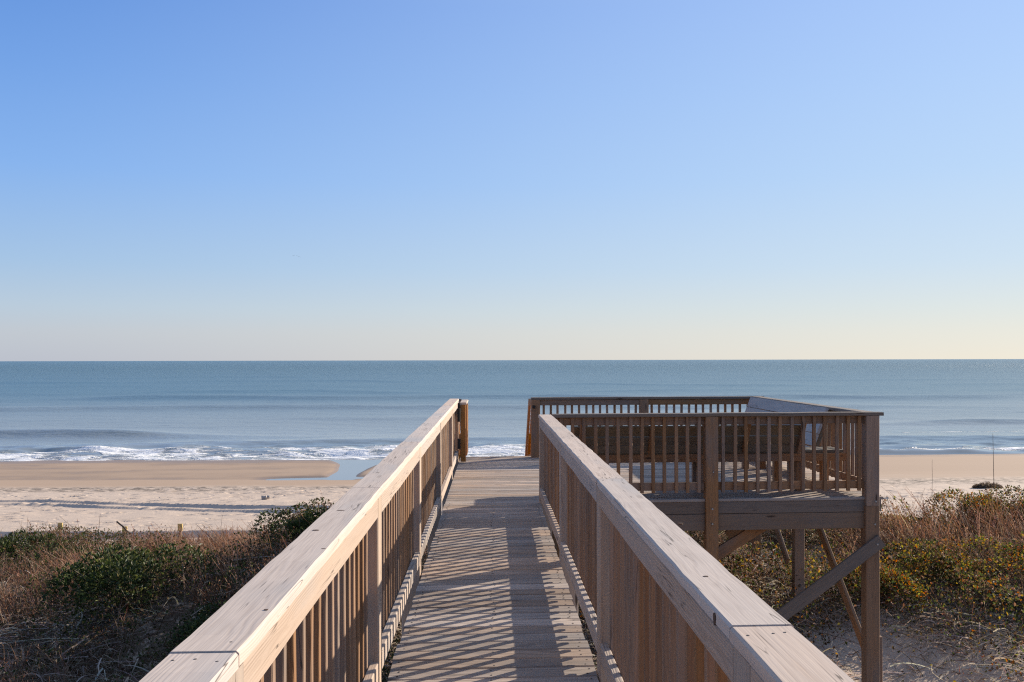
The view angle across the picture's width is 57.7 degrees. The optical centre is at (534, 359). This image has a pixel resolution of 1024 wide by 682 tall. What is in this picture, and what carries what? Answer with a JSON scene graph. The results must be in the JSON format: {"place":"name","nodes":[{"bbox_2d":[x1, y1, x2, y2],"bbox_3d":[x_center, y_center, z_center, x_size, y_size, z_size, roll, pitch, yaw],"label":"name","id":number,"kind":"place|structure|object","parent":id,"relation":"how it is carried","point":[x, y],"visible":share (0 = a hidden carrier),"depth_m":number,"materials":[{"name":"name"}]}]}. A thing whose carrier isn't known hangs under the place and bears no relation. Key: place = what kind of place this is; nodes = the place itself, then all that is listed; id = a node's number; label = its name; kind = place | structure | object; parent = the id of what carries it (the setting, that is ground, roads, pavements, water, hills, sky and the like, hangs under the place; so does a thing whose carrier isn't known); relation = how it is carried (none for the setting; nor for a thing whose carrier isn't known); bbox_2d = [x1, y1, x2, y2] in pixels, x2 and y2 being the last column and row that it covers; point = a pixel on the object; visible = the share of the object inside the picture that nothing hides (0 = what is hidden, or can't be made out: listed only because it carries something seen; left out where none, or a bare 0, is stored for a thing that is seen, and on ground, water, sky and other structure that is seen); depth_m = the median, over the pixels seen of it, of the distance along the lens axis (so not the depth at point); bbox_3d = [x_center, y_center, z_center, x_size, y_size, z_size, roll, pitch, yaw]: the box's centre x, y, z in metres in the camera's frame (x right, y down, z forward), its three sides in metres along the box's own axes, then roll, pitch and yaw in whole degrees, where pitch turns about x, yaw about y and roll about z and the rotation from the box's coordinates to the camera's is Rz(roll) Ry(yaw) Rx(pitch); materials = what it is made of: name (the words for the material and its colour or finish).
{"place":"outdoors","nodes":[
{"label":"outdoors","id":0,"kind":"place"},
{"bbox_2d":[0,359,1023,479],"bbox_3d":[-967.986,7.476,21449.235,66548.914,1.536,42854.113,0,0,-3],"label":"sea","id":1,"kind":"structure","parent":0,"point":[353,418],"depth_m":139.65,"materials":[{"name":"liquid"}]},
{"bbox_2d":[0,454,1023,681],"bbox_3d":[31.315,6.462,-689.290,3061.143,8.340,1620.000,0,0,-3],"label":"ground","id":2,"kind":"structure","parent":0,"point":[140,495],"depth_m":35.77,"materials":[{"name":"beige sand"}]},
{"bbox_2d":[0,527,73,566],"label":"evergreen shrub","id":3,"kind":"object","parent":2,"relation":"on","point":[8,542],"visible":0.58,"depth_m":18.06,"materials":[{"name":"green plant"}]},
{"bbox_2d":[23,544,89,576],"bbox_3d":[-8.742,3.736,16.832,1.455,0.714,1.395,0,0,32],"label":"evergreen shrub","id":4,"kind":"object","parent":2,"relation":"on","point":[68,550],"visible":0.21,"depth_m":16.99,"materials":[{"name":"green plant"}]},
{"bbox_2d":[41,540,220,623],"bbox_3d":[-5.541,3.037,12.798,2.013,1.076,2.571,0,0,-3],"label":"evergreen shrub","id":5,"kind":"object","parent":2,"relation":"on","point":[102,573],"visible":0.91,"depth_m":12.38,"materials":[{"name":"green plant"}]},
{"bbox_2d":[178,524,182,536],"bbox_3d":[-9.152,4.754,24.000,0.120,1.044,0.073,0,0,-3],"label":"marker stake","id":6,"kind":"object","parent":2,"relation":"on","point":[179,527],"visible":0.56,"depth_m":23.97,"materials":[{"name":"yellow wood"}]},
{"bbox_2d":[154,600,227,663],"bbox_3d":[-3.707,3.514,12.064,2.096,0.807,1.756,0,0,-3],"label":"evergreen shrub","id":7,"kind":"object","parent":2,"relation":"on","point":[196,623],"visible":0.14,"depth_m":11.78,"materials":[{"name":"green plant"}]},
{"bbox_2d":[261,495,269,499],"bbox_3d":[-10.531,5.397,36.360,0.333,0.203,0.212,0,0,-3],"label":"driftwood log","id":8,"kind":"object","parent":2,"relation":"on","point":[265,497],"visible":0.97,"depth_m":36.30,"materials":[{"name":"white wood"}]},
{"bbox_2d":[249,505,329,547],"bbox_3d":[-3.652,2.714,15.021,1.884,0.857,1.914,0,0,-41],"label":"evergreen shrub","id":9,"kind":"object","parent":2,"relation":"on","point":[309,517],"visible":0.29,"depth_m":14.46,"materials":[{"name":"green plant"}]},
{"bbox_2d":[139,399,458,681],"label":"boardwalk railing","id":10,"kind":"object","parent":2,"relation":"on","point":[328,595],"visible":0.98,"depth_m":3.51,"materials":[{"name":"brown wood"}]},
{"bbox_2d":[457,399,467,461],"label":"gate","id":11,"kind":"structure","parent":10,"relation":"attached to","point":[462,418],"depth_m":13.95,"materials":[{"name":"brown wood"}]},
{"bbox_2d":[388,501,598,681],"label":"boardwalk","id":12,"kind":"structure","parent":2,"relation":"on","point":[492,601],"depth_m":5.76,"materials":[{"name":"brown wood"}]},
{"bbox_2d":[459,399,530,459],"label":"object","id":13,"kind":"structure","parent":2,"relation":"on","point":[528,445],"depth_m":15.30,"materials":[{"name":"brown wood"}]},
{"bbox_2d":[0,485,1023,681],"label":"ground vines","id":14,"kind":"object","parent":2,"relation":"on","point":[77,539],"visible":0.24,"depth_m":13.16,"materials":[{"name":"brown plant"}]},
{"bbox_2d":[0,484,1023,681],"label":"dune grass","id":15,"kind":"structure","parent":2,"relation":"on","point":[215,543],"depth_m":15.48,"materials":[{"name":"green plant"}]},
{"bbox_2d":[0,520,1023,681],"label":"dry brush","id":16,"kind":"object","parent":2,"relation":"on","point":[51,635],"visible":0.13,"depth_m":12.40,"materials":[{"name":"plant"}]},
{"bbox_2d":[446,399,885,681],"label":"viewing platform","id":17,"kind":"structure","parent":2,"relation":"on","point":[740,517],"depth_m":10.37,"materials":[{"name":"brown wood"}]},
{"bbox_2d":[531,396,763,426],"bbox_3d":[1.816,1.027,14.837,3.755,0.879,0.176,0,0,-4],"label":"platform railing","id":18,"kind":"object","parent":17,"relation":"attached to","point":[681,401],"visible":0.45,"depth_m":14.81,"materials":[{"name":"brown wood"}]},
{"bbox_2d":[574,424,845,491],"bbox_3d":[2.042,1.079,10.819,3.274,0.912,0.803,0,0,-4],"label":"bench","id":19,"kind":"object","parent":17,"relation":"on","point":[624,443],"visible":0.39,"depth_m":10.69,"materials":[{"name":"brown wood"}]},
{"bbox_2d":[552,412,883,492],"bbox_3d":[2.044,1.026,10.306,3.710,0.880,0.144,0,0,-4],"label":"platform railing","id":20,"kind":"object","parent":17,"relation":"attached to","point":[824,419],"visible":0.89,"depth_m":10.30,"materials":[{"name":"brown wood"}]},
{"bbox_2d":[732,397,829,480],"bbox_3d":[3.234,1.059,12.868,0.722,0.945,3.730,0,0,-3],"label":"bench","id":21,"kind":"object","parent":17,"relation":"on","point":[757,404],"visible":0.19,"depth_m":12.32,"materials":[{"name":"brown wood"}]},
{"bbox_2d":[753,396,872,479],"bbox_3d":[3.665,1.023,12.700,0.145,0.879,4.403,0,0,-3],"label":"platform railing","id":22,"kind":"object","parent":17,"relation":"attached to","point":[831,443],"visible":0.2,"depth_m":11.31,"materials":[{"name":"brown wood"}]},
{"bbox_2d":[538,414,854,681],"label":"boardwalk railing","id":23,"kind":"object","parent":2,"relation":"on","point":[657,594],"visible":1,"depth_m":3.33,"materials":[{"name":"brown wood"}]},
{"bbox_2d":[686,530,765,546],"bbox_3d":[2.559,2.928,16.001,2.864,1.136,1.720,0,0,-3],"label":"autumn shrub","id":24,"kind":"object","parent":2,"relation":"on","point":[696,538],"visible":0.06,"depth_m":15.74,"materials":[{"name":"brown plant"}]},
{"bbox_2d":[761,529,835,552],"bbox_3d":[4.633,2.922,16.652,1.716,1.022,2.625,0,0,27],"label":"autumn shrub","id":25,"kind":"object","parent":2,"relation":"on","point":[787,532],"visible":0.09,"depth_m":16.18,"materials":[{"name":"brown plant"}]},
{"bbox_2d":[828,557,931,614],"bbox_3d":[5.008,3.227,13.516,1.532,0.857,1.703,0,0,18],"label":"autumn shrub","id":26,"kind":"object","parent":2,"relation":"on","point":[885,577],"visible":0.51,"depth_m":13.21,"materials":[{"name":"green plant"}]},
{"bbox_2d":[879,514,960,539],"bbox_3d":[6.693,3.099,17.222,1.824,0.757,2.207,0,0,-3],"label":"autumn shrub","id":27,"kind":"object","parent":2,"relation":"on","point":[916,518],"visible":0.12,"depth_m":16.73,"materials":[{"name":"brown plant"}]},
{"bbox_2d":[880,534,1023,592],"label":"autumn shrub","id":28,"kind":"object","parent":2,"relation":"on","point":[1003,560],"visible":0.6,"depth_m":14.29,"materials":[{"name":"green plant"}]},
{"bbox_2d":[930,486,1023,534],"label":"autumn shrub","id":29,"kind":"object","parent":2,"relation":"on","point":[972,500],"visible":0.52,"depth_m":17.57,"materials":[{"name":"brown plant"}]},
{"bbox_2d":[972,481,1001,488],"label":"seaweed clump","id":30,"kind":"object","parent":2,"relation":"on","point":[984,485],"visible":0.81,"depth_m":39.72,"materials":[{"name":"plant"}]},
{"bbox_2d":[1010,543,1023,565],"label":"autumn shrub","id":31,"kind":"object","parent":2,"relation":"on","point":[1021,546],"visible":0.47,"depth_m":14.63,"materials":[{"name":"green plant"}]},
{"bbox_2d":[0,0,1023,360],"label":"sky","id":32,"kind":"structure","parent":0,"point":[181,180],"materials":[{"name":"blue"}]}
]}

